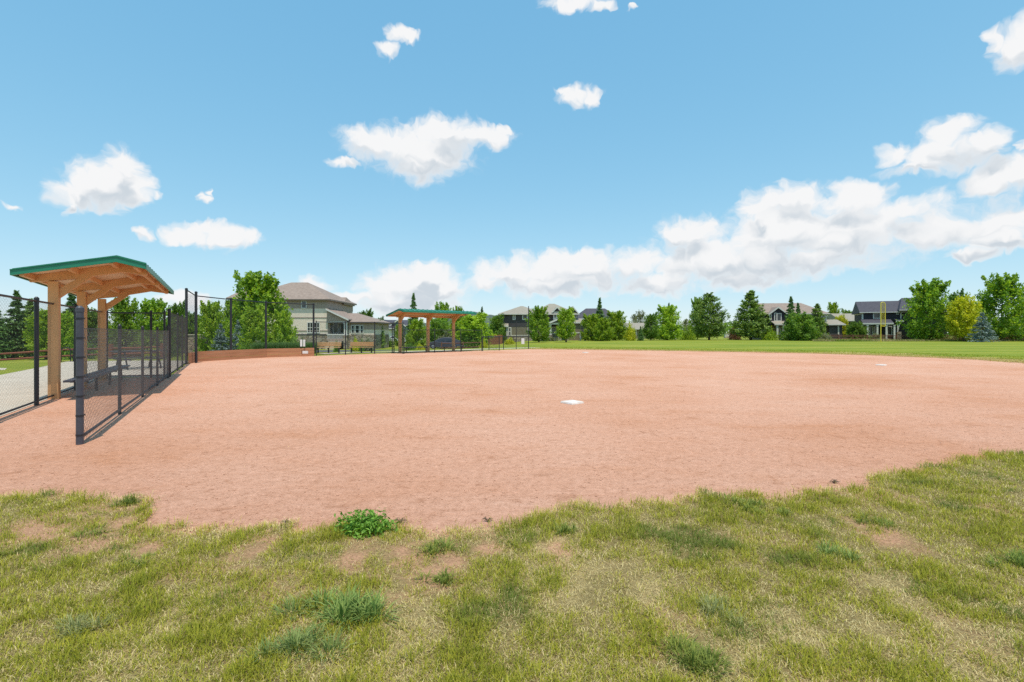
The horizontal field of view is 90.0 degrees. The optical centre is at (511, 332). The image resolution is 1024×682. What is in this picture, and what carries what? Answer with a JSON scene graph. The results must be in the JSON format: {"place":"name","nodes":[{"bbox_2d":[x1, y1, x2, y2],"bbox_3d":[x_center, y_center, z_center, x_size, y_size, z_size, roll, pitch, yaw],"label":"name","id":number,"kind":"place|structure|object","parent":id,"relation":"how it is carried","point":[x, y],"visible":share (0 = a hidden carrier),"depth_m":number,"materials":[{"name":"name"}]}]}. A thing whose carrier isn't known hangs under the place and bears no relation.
{"place":"outdoors","nodes":[
{"label":"outdoors","id":0,"kind":"place"},
{"bbox_2d":[0,360,178,415],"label":"concrete path","id":1,"kind":"structure","parent":0,"point":[12,388],"depth_m":15.29,"materials":[{"name":"grey concrete"}]},
{"bbox_2d":[108,350,171,369],"bbox_3d":[-15.600,1.127,21.400,1.720,0.761,1.800,0,0,32],"label":"picnic table","id":2,"kind":"object","parent":1,"relation":"on","point":[133,357],"visible":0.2,"depth_m":21.10,"materials":[{"name":"grey wood"}]},
{"bbox_2d":[248,341,318,353],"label":"ornamental grass","id":3,"kind":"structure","parent":0,"point":[281,345],"depth_m":36.72,"materials":[{"name":"green plant"}]},
{"bbox_2d":[319,349,424,351],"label":"street","id":4,"kind":"structure","parent":0,"point":[348,350],"depth_m":63.79,"materials":[{"name":"grey asphalt"}]},
{"bbox_2d":[430,337,459,348],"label":"parked car","id":5,"kind":"object","parent":4,"relation":"on","point":[439,340],"visible":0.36,"depth_m":65.20,"materials":[{"name":"grey paint"}]},
{"bbox_2d":[322,347,538,353],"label":"footpath","id":6,"kind":"structure","parent":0,"point":[431,350],"depth_m":42.75,"materials":[{"name":"concrete"}]},
{"bbox_2d":[0,349,1023,535],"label":"infield dirt","id":7,"kind":"structure","parent":0,"point":[465,382],"depth_m":7.75,"materials":[{"name":"red soil"}]},
{"bbox_2d":[0,447,1023,681],"bbox_3d":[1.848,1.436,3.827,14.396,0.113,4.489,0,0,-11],"label":"turf grass","id":8,"kind":"structure","parent":0,"point":[452,654],"depth_m":2.88,"materials":[{"name":"green plant"}]},
{"bbox_2d":[48,609,124,641],"bbox_3d":[-2.151,1.431,2.547,0.363,0.098,0.297,0,0,0],"label":"grass clump","id":9,"kind":"object","parent":8,"relation":"on","point":[72,622],"visible":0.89,"depth_m":2.55,"materials":[{"name":"green plant"}]},
{"bbox_2d":[69,522,115,539],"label":"grass clump","id":10,"kind":"object","parent":8,"relation":"on","point":[97,531],"visible":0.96,"depth_m":3.74,"materials":[{"name":"green plant"}]},
{"bbox_2d":[107,492,146,508],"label":"grass clump","id":11,"kind":"object","parent":8,"relation":"on","point":[131,500],"visible":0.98,"depth_m":4.41,"materials":[{"name":"green plant"}]},
{"bbox_2d":[104,547,158,575],"bbox_3d":[-2.430,1.452,3.287,0.295,0.069,0.353,0,0,-19],"label":"grass clump","id":12,"kind":"object","parent":8,"relation":"on","point":[133,561],"visible":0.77,"depth_m":3.28,"materials":[{"name":"green plant"}]},
{"bbox_2d":[234,591,360,672],"bbox_3d":[-1.001,1.424,2.526,0.610,0.125,0.652,0,0,0],"label":"grass clump","id":13,"kind":"object","parent":8,"relation":"on","point":[297,640],"visible":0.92,"depth_m":2.40,"materials":[{"name":"green plant"}]},
{"bbox_2d":[297,580,410,630],"bbox_3d":[-0.849,1.406,2.688,0.644,0.165,0.450,0,0,0],"label":"grass clump","id":14,"kind":"object","parent":8,"relation":"on","point":[346,606],"visible":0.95,"depth_m":2.68,"materials":[{"name":"green plant"}]},
{"bbox_2d":[332,507,398,539],"bbox_3d":[-1.071,1.395,3.793,0.393,0.203,0.379,0,0,-42],"label":"leafy weed","id":15,"kind":"object","parent":8,"relation":"on","point":[366,523],"visible":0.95,"depth_m":3.76,"materials":[{"name":"green plant"}]},
{"bbox_2d":[413,566,458,587],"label":"grass clump","id":16,"kind":"object","parent":8,"relation":"on","point":[444,580],"visible":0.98,"depth_m":3.05,"materials":[{"name":"green plant"}]},
{"bbox_2d":[412,535,460,557],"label":"grass clump","id":17,"kind":"object","parent":8,"relation":"on","point":[441,542],"visible":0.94,"depth_m":3.50,"materials":[{"name":"green plant"}]},
{"bbox_2d":[547,519,579,536],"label":"grass clump","id":18,"kind":"object","parent":8,"relation":"on","point":[565,528],"visible":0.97,"depth_m":3.78,"materials":[{"name":"green plant"}]},
{"bbox_2d":[648,627,735,681],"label":"grass clump","id":19,"kind":"object","parent":8,"relation":"on","point":[701,657],"visible":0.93,"depth_m":2.29,"materials":[{"name":"green plant"}]},
{"bbox_2d":[689,589,756,633],"bbox_3d":[1.119,1.429,2.676,0.396,0.101,0.358,0,0,45],"label":"grass clump","id":20,"kind":"object","parent":8,"relation":"on","point":[713,606],"visible":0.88,"depth_m":2.69,"materials":[{"name":"green plant"}]},
{"bbox_2d":[721,492,768,515],"bbox_3d":[1.972,1.441,4.347,0.415,0.091,0.444,0,0,27],"label":"grass clump","id":21,"kind":"object","parent":8,"relation":"on","point":[750,503],"visible":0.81,"depth_m":4.37,"materials":[{"name":"green plant"}]},
{"bbox_2d":[811,538,866,561],"bbox_3d":[2.149,1.431,3.382,0.296,0.096,0.376,0,0,-27],"label":"grass clump","id":22,"kind":"object","parent":8,"relation":"on","point":[826,550],"visible":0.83,"depth_m":3.40,"materials":[{"name":"green plant"}]},
{"bbox_2d":[852,511,902,530],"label":"grass clump","id":23,"kind":"object","parent":8,"relation":"on","point":[859,521],"visible":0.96,"depth_m":3.96,"materials":[{"name":"green plant"}]},
{"bbox_2d":[980,546,1023,568],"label":"grass clump","id":24,"kind":"object","parent":8,"relation":"on","point":[1016,557],"visible":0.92,"depth_m":3.27,"materials":[{"name":"green plant"}]},
{"bbox_2d":[0,333,1023,377],"bbox_3d":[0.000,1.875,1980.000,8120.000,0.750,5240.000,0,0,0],"label":"ground","id":25,"kind":"structure","parent":0,"point":[1007,348],"depth_m":55.57,"materials":[{"name":"green plant"}]},
{"bbox_2d":[0,311,15,358],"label":"tree","id":26,"kind":"object","parent":25,"relation":"on","point":[5,342],"visible":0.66,"depth_m":44.20,"materials":[{"name":"green plant"}]},
{"bbox_2d":[0,290,33,357],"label":"tree","id":27,"kind":"object","parent":25,"relation":"on","point":[12,317],"visible":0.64,"depth_m":45.72,"materials":[{"name":"green plant"}]},
{"bbox_2d":[14,298,47,337],"bbox_3d":[-47.026,-0.549,50.105,3.213,5.782,3.095,0,0,-16],"label":"tree","id":28,"kind":"object","parent":25,"relation":"on","point":[30,307],"visible":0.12,"depth_m":49.78,"materials":[{"name":"green plant"}]},
{"bbox_2d":[20,307,66,359],"bbox_3d":[-39.131,0.063,42.980,3.102,4.596,3.047,0,0,21],"label":"tree","id":29,"kind":"object","parent":25,"relation":"on","point":[45,320],"visible":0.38,"depth_m":42.30,"materials":[{"name":"green plant"}]},
{"bbox_2d":[0,294,107,414],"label":"chain link fence","id":30,"kind":"object","parent":25,"relation":"on","point":[36,363],"visible":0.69,"depth_m":10.51,"materials":[{"name":"black metal"}]},
{"bbox_2d":[47,310,73,358],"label":"tree","id":31,"kind":"object","parent":25,"relation":"on","point":[71,331],"visible":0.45,"depth_m":40.79,"materials":[{"name":"green plant"}]},
{"bbox_2d":[62,294,76,313],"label":"tree","id":32,"kind":"object","parent":25,"relation":"on","point":[71,300],"visible":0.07,"depth_m":47.80,"materials":[{"name":"green plant"}]},
{"bbox_2d":[63,339,96,359],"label":"shrub","id":33,"kind":"object","parent":25,"relation":"on","point":[72,347],"visible":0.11,"depth_m":39.59,"materials":[{"name":"green plant"}]},
{"bbox_2d":[0,344,162,360],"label":"rail fence","id":34,"kind":"object","parent":25,"relation":"on","point":[109,347],"visible":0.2,"depth_m":29.94,"materials":[{"name":"brown wood"}]},
{"bbox_2d":[9,255,173,398],"bbox_3d":[-11.017,-0.097,14.117,2.314,3.293,6.858,0,0,-29],"label":"dugout shelter","id":35,"kind":"object","parent":25,"relation":"on","point":[86,282],"visible":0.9,"depth_m":11.82,"materials":[{"name":"green paint"}]},
{"bbox_2d":[73,306,111,345],"bbox_3d":[-38.643,-0.108,46.992,3.358,4.898,3.621,0,0,-10],"label":"tree","id":36,"kind":"object","parent":25,"relation":"on","point":[92,319],"visible":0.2,"depth_m":46.61,"materials":[{"name":"green plant"}]},
{"bbox_2d":[63,365,129,390],"bbox_3d":[-11.147,1.300,13.970,0.380,0.500,6.100,0,0,-29],"label":"dugout bench","id":37,"kind":"object","parent":25,"relation":"on","point":[71,380],"visible":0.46,"depth_m":13.17,"materials":[{"name":"grey wood"}]},
{"bbox_2d":[75,306,168,444],"bbox_3d":[-8.577,0.595,11.878,0.093,1.910,11.573,0,0,-29],"label":"chain link fence","id":38,"kind":"object","parent":25,"relation":"on","point":[80,434],"visible":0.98,"depth_m":8.69,"materials":[{"name":"black metal"}]},
{"bbox_2d":[108,296,143,350],"bbox_3d":[-39.286,-0.733,52.010,4.163,6.196,4.594,0,0,-9],"label":"tree","id":39,"kind":"object","parent":25,"relation":"on","point":[124,304],"visible":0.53,"depth_m":51.34,"materials":[{"name":"green plant"}]},
{"bbox_2d":[107,310,165,378],"bbox_3d":[-12.353,0.405,16.835,1.742,2.290,0.122,0,0,-13],"label":"chain link fence","id":40,"kind":"object","parent":25,"relation":"on","point":[164,319],"visible":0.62,"depth_m":16.92,"materials":[{"name":"black metal"}]},
{"bbox_2d":[129,298,175,349],"bbox_3d":[-34.904,-0.554,49.903,3.954,5.827,4.136,0,0,21],"label":"tree","id":41,"kind":"object","parent":25,"relation":"on","point":[158,305],"visible":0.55,"depth_m":49.42,"materials":[{"name":"green plant"}]},
{"bbox_2d":[167,308,186,376],"bbox_3d":[-13.514,0.365,20.762,0.109,2.370,7.921,0,0,-29],"label":"chain link fence","id":42,"kind":"object","parent":25,"relation":"on","point":[183,342],"visible":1,"depth_m":19.77,"materials":[{"name":"black metal"}]},
{"bbox_2d":[166,300,189,350],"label":"tree","id":43,"kind":"object","parent":25,"relation":"on","point":[176,309],"visible":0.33,"depth_m":55.67,"materials":[{"name":"green plant"}]},
{"bbox_2d":[183,310,202,333],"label":"tree","id":44,"kind":"object","parent":25,"relation":"on","point":[192,323],"visible":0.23,"depth_m":59.49,"materials":[{"name":"green plant"}]},
{"bbox_2d":[188,334,214,352],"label":"retaining wall","id":45,"kind":"structure","parent":25,"relation":"on","point":[190,343],"depth_m":46.00,"materials":[{"name":"stone"}]},
{"bbox_2d":[192,300,229,354],"bbox_3d":[-26.312,-0.267,45.115,2.876,5.255,3.241,0,0,-5],"label":"tree","id":46,"kind":"object","parent":25,"relation":"on","point":[211,316],"visible":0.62,"depth_m":44.42,"materials":[{"name":"green plant"}]},
{"bbox_2d":[208,324,229,353],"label":"tree","id":47,"kind":"object","parent":25,"relation":"on","point":[218,340],"visible":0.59,"depth_m":41.84,"materials":[{"name":"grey plant"}]},
{"bbox_2d":[220,300,244,349],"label":"tree","id":48,"kind":"object","parent":25,"relation":"on","point":[226,311],"visible":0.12,"depth_m":52.32,"materials":[{"name":"green plant"}]},
{"bbox_2d":[229,320,242,349],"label":"tree","id":49,"kind":"object","parent":25,"relation":"on","point":[235,337],"visible":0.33,"depth_m":45.83,"materials":[{"name":"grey plant"}]},
{"bbox_2d":[185,288,314,363],"bbox_3d":[-14.833,-0.295,28.926,1.590,3.690,8.996,0,0,19],"label":"backstop","id":50,"kind":"object","parent":25,"relation":"on","point":[196,356],"visible":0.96,"depth_m":28.95,"materials":[{"name":"black metal"}]},
{"bbox_2d":[236,304,269,349],"bbox_3d":[-21.624,-0.048,42.993,2.812,4.811,2.863,0,0,-6],"label":"tree","id":51,"kind":"object","parent":25,"relation":"on","point":[251,325],"visible":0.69,"depth_m":42.49,"materials":[{"name":"green plant"}]},
{"bbox_2d":[222,270,299,342],"bbox_3d":[-25.602,-1.983,52.184,6.957,8.794,6.652,0,0,12],"label":"tree","id":52,"kind":"object","parent":25,"relation":"on","point":[257,288],"visible":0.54,"depth_m":51.10,"materials":[{"name":"green plant"}]},
{"bbox_2d":[268,309,297,342],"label":"tree","id":53,"kind":"object","parent":25,"relation":"on","point":[278,316],"visible":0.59,"depth_m":50.50,"materials":[{"name":"green plant"}]},
{"bbox_2d":[226,282,391,349],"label":"house","id":54,"kind":"structure","parent":25,"relation":"on","point":[332,308],"depth_m":70.13,"materials":[{"name":"beige paint"}]},
{"bbox_2d":[317,342,340,352],"bbox_3d":[-13.348,1.114,37.237,1.720,0.873,0.554,0,0,-4],"label":"park bench","id":55,"kind":"object","parent":25,"relation":"on","point":[321,344],"visible":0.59,"depth_m":37.38,"materials":[{"name":"brown wood"}]},
{"bbox_2d":[316,321,394,355],"bbox_3d":[-10.703,0.380,35.172,0.397,2.340,5.848,0,0,45],"label":"chain link fence","id":56,"kind":"object","parent":25,"relation":"on","point":[345,353],"visible":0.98,"depth_m":35.16,"materials":[{"name":"black metal"}]},
{"bbox_2d":[349,342,373,352],"bbox_3d":[-11.248,1.114,38.237,1.720,0.873,0.554,0,0,-4],"label":"park bench","id":57,"kind":"object","parent":25,"relation":"on","point":[362,344],"visible":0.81,"depth_m":38.39,"materials":[{"name":"brown wood"}]},
{"bbox_2d":[383,320,410,336],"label":"house","id":58,"kind":"structure","parent":25,"relation":"on","point":[405,322],"depth_m":134.24,"materials":[{"name":"grey"}]},
{"bbox_2d":[392,323,402,353],"bbox_3d":[-8.204,0.405,36.692,1.478,2.290,0.078,0,0,45],"label":"chain link fence","id":59,"kind":"object","parent":25,"relation":"on","point":[397,338],"visible":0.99,"depth_m":36.71,"materials":[{"name":"black metal"}]},
{"bbox_2d":[405,293,418,345],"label":"tree","id":60,"kind":"object","parent":25,"relation":"on","point":[412,305],"visible":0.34,"depth_m":87.78,"materials":[{"name":"green plant"}]},
{"bbox_2d":[403,318,425,349],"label":"tree","id":61,"kind":"object","parent":25,"relation":"on","point":[416,326],"visible":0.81,"depth_m":65.54,"materials":[{"name":"green plant"}]},
{"bbox_2d":[386,308,475,351],"bbox_3d":[-6.069,-0.098,39.315,6.858,3.295,2.314,0,0,-45],"label":"dugout shelter","id":62,"kind":"object","parent":25,"relation":"on","point":[427,314],"visible":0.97,"depth_m":39.23,"materials":[{"name":"green paint"}]},
{"bbox_2d":[430,318,450,347],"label":"tree","id":63,"kind":"object","parent":25,"relation":"on","point":[439,325],"visible":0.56,"depth_m":74.40,"materials":[{"name":"green plant"}]},
{"bbox_2d":[430,301,451,337],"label":"tree","id":64,"kind":"object","parent":25,"relation":"on","point":[443,307],"visible":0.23,"depth_m":79.53,"materials":[{"name":"green plant"}]},
{"bbox_2d":[404,329,481,353],"bbox_3d":[-5.041,0.630,38.868,0.071,1.840,7.417,0,0,45],"label":"chain link fence","id":65,"kind":"object","parent":25,"relation":"on","point":[434,334],"visible":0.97,"depth_m":38.57,"materials":[{"name":"black metal"}]},
{"bbox_2d":[461,332,480,347],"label":"shrub","id":66,"kind":"object","parent":25,"relation":"on","point":[468,340],"visible":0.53,"depth_m":69.53,"materials":[{"name":"green plant"}]},
{"bbox_2d":[451,312,496,345],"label":"tree","id":67,"kind":"object","parent":25,"relation":"on","point":[470,323],"visible":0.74,"depth_m":70.89,"materials":[{"name":"green plant"}]},
{"bbox_2d":[488,313,507,341],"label":"tree","id":68,"kind":"object","parent":25,"relation":"on","point":[496,322],"visible":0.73,"depth_m":97.43,"materials":[{"name":"green plant"}]},
{"bbox_2d":[482,306,528,350],"bbox_3d":[-0.921,-0.445,44.545,1.612,3.990,6.697,0,0,33],"label":"chain link fence","id":69,"kind":"object","parent":25,"relation":"on","point":[516,336],"visible":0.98,"depth_m":45.43,"materials":[{"name":"black metal"}]},
{"bbox_2d":[2,322,1019,336],"bbox_3d":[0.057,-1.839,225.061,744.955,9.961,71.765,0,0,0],"label":"distant woods","id":70,"kind":"object","parent":25,"relation":"on","point":[725,329],"visible":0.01,"depth_m":203.73,"materials":[{"name":"green plant"}]},
{"bbox_2d":[524,305,551,341],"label":"tree","id":71,"kind":"object","parent":25,"relation":"on","point":[539,316],"visible":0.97,"depth_m":81.36,"materials":[{"name":"green plant"}]},
{"bbox_2d":[498,304,581,342],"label":"house","id":72,"kind":"structure","parent":25,"relation":"on","point":[513,316],"depth_m":99.97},
{"bbox_2d":[554,306,576,341],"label":"tree","id":73,"kind":"object","parent":25,"relation":"on","point":[566,317],"visible":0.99,"depth_m":79.38,"materials":[{"name":"green plant"}]},
{"bbox_2d":[580,313,602,340],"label":"tree","id":74,"kind":"object","parent":25,"relation":"on","point":[589,323],"visible":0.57,"depth_m":95.33,"materials":[{"name":"green plant"}]},
{"bbox_2d":[577,308,619,337],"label":"house","id":75,"kind":"structure","parent":25,"relation":"on","point":[589,311],"depth_m":137.99,"materials":[{"name":"grey"}]},
{"bbox_2d":[596,297,604,332],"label":"tree","id":76,"kind":"object","parent":25,"relation":"on","point":[599,307],"visible":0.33,"depth_m":103.77,"materials":[{"name":"green plant"}]},
{"bbox_2d":[591,317,614,340],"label":"tree","id":77,"kind":"object","parent":25,"relation":"on","point":[603,325],"visible":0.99,"depth_m":91.38,"materials":[{"name":"green plant"}]},
{"bbox_2d":[603,310,627,339],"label":"tree","id":78,"kind":"object","parent":25,"relation":"on","point":[615,318],"visible":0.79,"depth_m":99.00,"materials":[{"name":"green plant"}]},
{"bbox_2d":[624,320,636,340],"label":"shrub","id":79,"kind":"object","parent":25,"relation":"on","point":[631,335],"visible":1,"depth_m":95.60,"materials":[{"name":"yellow plant"}]},
{"bbox_2d":[621,323,653,338],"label":"house","id":80,"kind":"structure","parent":25,"relation":"on","point":[636,326],"depth_m":129.38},
{"bbox_2d":[632,309,644,322],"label":"tree","id":81,"kind":"object","parent":25,"relation":"on","point":[639,315],"visible":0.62,"depth_m":149.68,"materials":[{"name":"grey plant"}]},
{"bbox_2d":[641,312,659,339],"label":"tree","id":82,"kind":"object","parent":25,"relation":"on","point":[651,331],"visible":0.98,"depth_m":99.47,"materials":[{"name":"green plant"}]},
{"bbox_2d":[654,304,682,339],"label":"tree","id":83,"kind":"object","parent":25,"relation":"on","point":[669,315],"visible":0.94,"depth_m":100.86,"materials":[{"name":"green plant"}]},
{"bbox_2d":[678,326,697,339],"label":"shrub","id":84,"kind":"object","parent":25,"relation":"on","point":[687,335],"visible":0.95,"depth_m":103.23,"materials":[{"name":"green plant"}]},
{"bbox_2d":[688,296,704,338],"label":"tree","id":85,"kind":"object","parent":25,"relation":"on","point":[695,302],"visible":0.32,"depth_m":115.67,"materials":[{"name":"green plant"}]},
{"bbox_2d":[689,292,730,339],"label":"tree","id":86,"kind":"object","parent":25,"relation":"on","point":[710,317],"visible":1,"depth_m":103.85,"materials":[{"name":"green plant"}]},
{"bbox_2d":[727,290,771,339],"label":"tree","id":87,"kind":"object","parent":25,"relation":"on","point":[746,316],"visible":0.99,"depth_m":103.03,"materials":[{"name":"green plant"}]},
{"bbox_2d":[760,326,779,339],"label":"shrub","id":88,"kind":"object","parent":25,"relation":"on","point":[770,335],"visible":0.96,"depth_m":101.59,"materials":[{"name":"green plant"}]},
{"bbox_2d":[525,346,1023,363],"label":"lawn edge grass","id":89,"kind":"structure","parent":25,"relation":"on","point":[1000,358],"depth_m":38.10,"materials":[{"name":"green plant"}]},
{"bbox_2d":[779,296,796,339],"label":"tree","id":90,"kind":"object","parent":25,"relation":"on","point":[790,304],"visible":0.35,"depth_m":99.84,"materials":[{"name":"green plant"}]},
{"bbox_2d":[752,303,845,339],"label":"house","id":91,"kind":"structure","parent":25,"relation":"on","point":[776,311],"depth_m":105.87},
{"bbox_2d":[780,310,822,340],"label":"tree","id":92,"kind":"object","parent":25,"relation":"on","point":[799,324],"visible":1,"depth_m":94.93,"materials":[{"name":"green plant"}]},
{"bbox_2d":[810,303,829,338],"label":"tree","id":93,"kind":"object","parent":25,"relation":"on","point":[817,310],"visible":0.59,"depth_m":99.50,"materials":[{"name":"green plant"}]},
{"bbox_2d":[827,301,840,318],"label":"tree","id":94,"kind":"object","parent":25,"relation":"on","point":[831,309],"visible":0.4,"depth_m":127.40,"materials":[{"name":"green plant"}]},
{"bbox_2d":[827,313,853,337],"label":"house","id":95,"kind":"structure","parent":25,"relation":"on","point":[849,317],"depth_m":124.90,"materials":[{"name":"grey"}]},
{"bbox_2d":[834,313,849,337],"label":"tree","id":96,"kind":"object","parent":25,"relation":"on","point":[843,319],"visible":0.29,"depth_m":111.29,"materials":[{"name":"yellow plant"}]},
{"bbox_2d":[844,321,868,338],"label":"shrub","id":97,"kind":"object","parent":25,"relation":"on","point":[855,328],"visible":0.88,"depth_m":99.37,"materials":[{"name":"green plant"}]},
{"bbox_2d":[880,302,885,341],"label":"foul pole","id":98,"kind":"object","parent":25,"relation":"on","point":[882,318],"visible":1,"depth_m":79.99,"materials":[{"name":"yellow metal"}]},
{"bbox_2d":[852,298,946,339],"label":"house","id":99,"kind":"structure","parent":25,"relation":"on","point":[866,313],"depth_m":103.41,"materials":[{"name":"black"}]},
{"bbox_2d":[895,277,952,339],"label":"tree","id":100,"kind":"object","parent":25,"relation":"on","point":[925,298],"visible":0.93,"depth_m":91.21,"materials":[{"name":"green plant"}]},
{"bbox_2d":[829,334,1023,340],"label":"rail fence","id":101,"kind":"object","parent":25,"relation":"on","point":[838,335],"visible":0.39,"depth_m":97.13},
{"bbox_2d":[946,288,969,334],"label":"tree","id":102,"kind":"object","parent":25,"relation":"on","point":[952,296],"visible":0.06,"depth_m":119.51,"materials":[{"name":"green plant"}]},
{"bbox_2d":[945,292,982,341],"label":"tree","id":103,"kind":"object","parent":25,"relation":"on","point":[956,313],"visible":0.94,"depth_m":86.28,"materials":[{"name":"yellow plant"}]},
{"bbox_2d":[965,312,1000,341],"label":"tree","id":104,"kind":"object","parent":25,"relation":"on","point":[982,332],"visible":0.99,"depth_m":81.71,"materials":[{"name":"teal plant"}]},
{"bbox_2d":[973,272,1023,339],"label":"tree","id":105,"kind":"object","parent":25,"relation":"on","point":[1002,289],"visible":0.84,"depth_m":88.72,"materials":[{"name":"green plant"}]},
{"bbox_2d":[0,0,1023,332],"label":"sky","id":106,"kind":"structure","parent":0,"point":[498,156],"materials":[{"name":"blue"}]},
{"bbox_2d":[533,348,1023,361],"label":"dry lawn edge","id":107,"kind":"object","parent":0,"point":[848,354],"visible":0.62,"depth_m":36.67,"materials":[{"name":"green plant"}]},
{"bbox_2d":[812,338,1023,341],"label":"tall grass","id":108,"kind":"structure","parent":0,"point":[871,339],"depth_m":88.14,"materials":[{"name":"green plant"}]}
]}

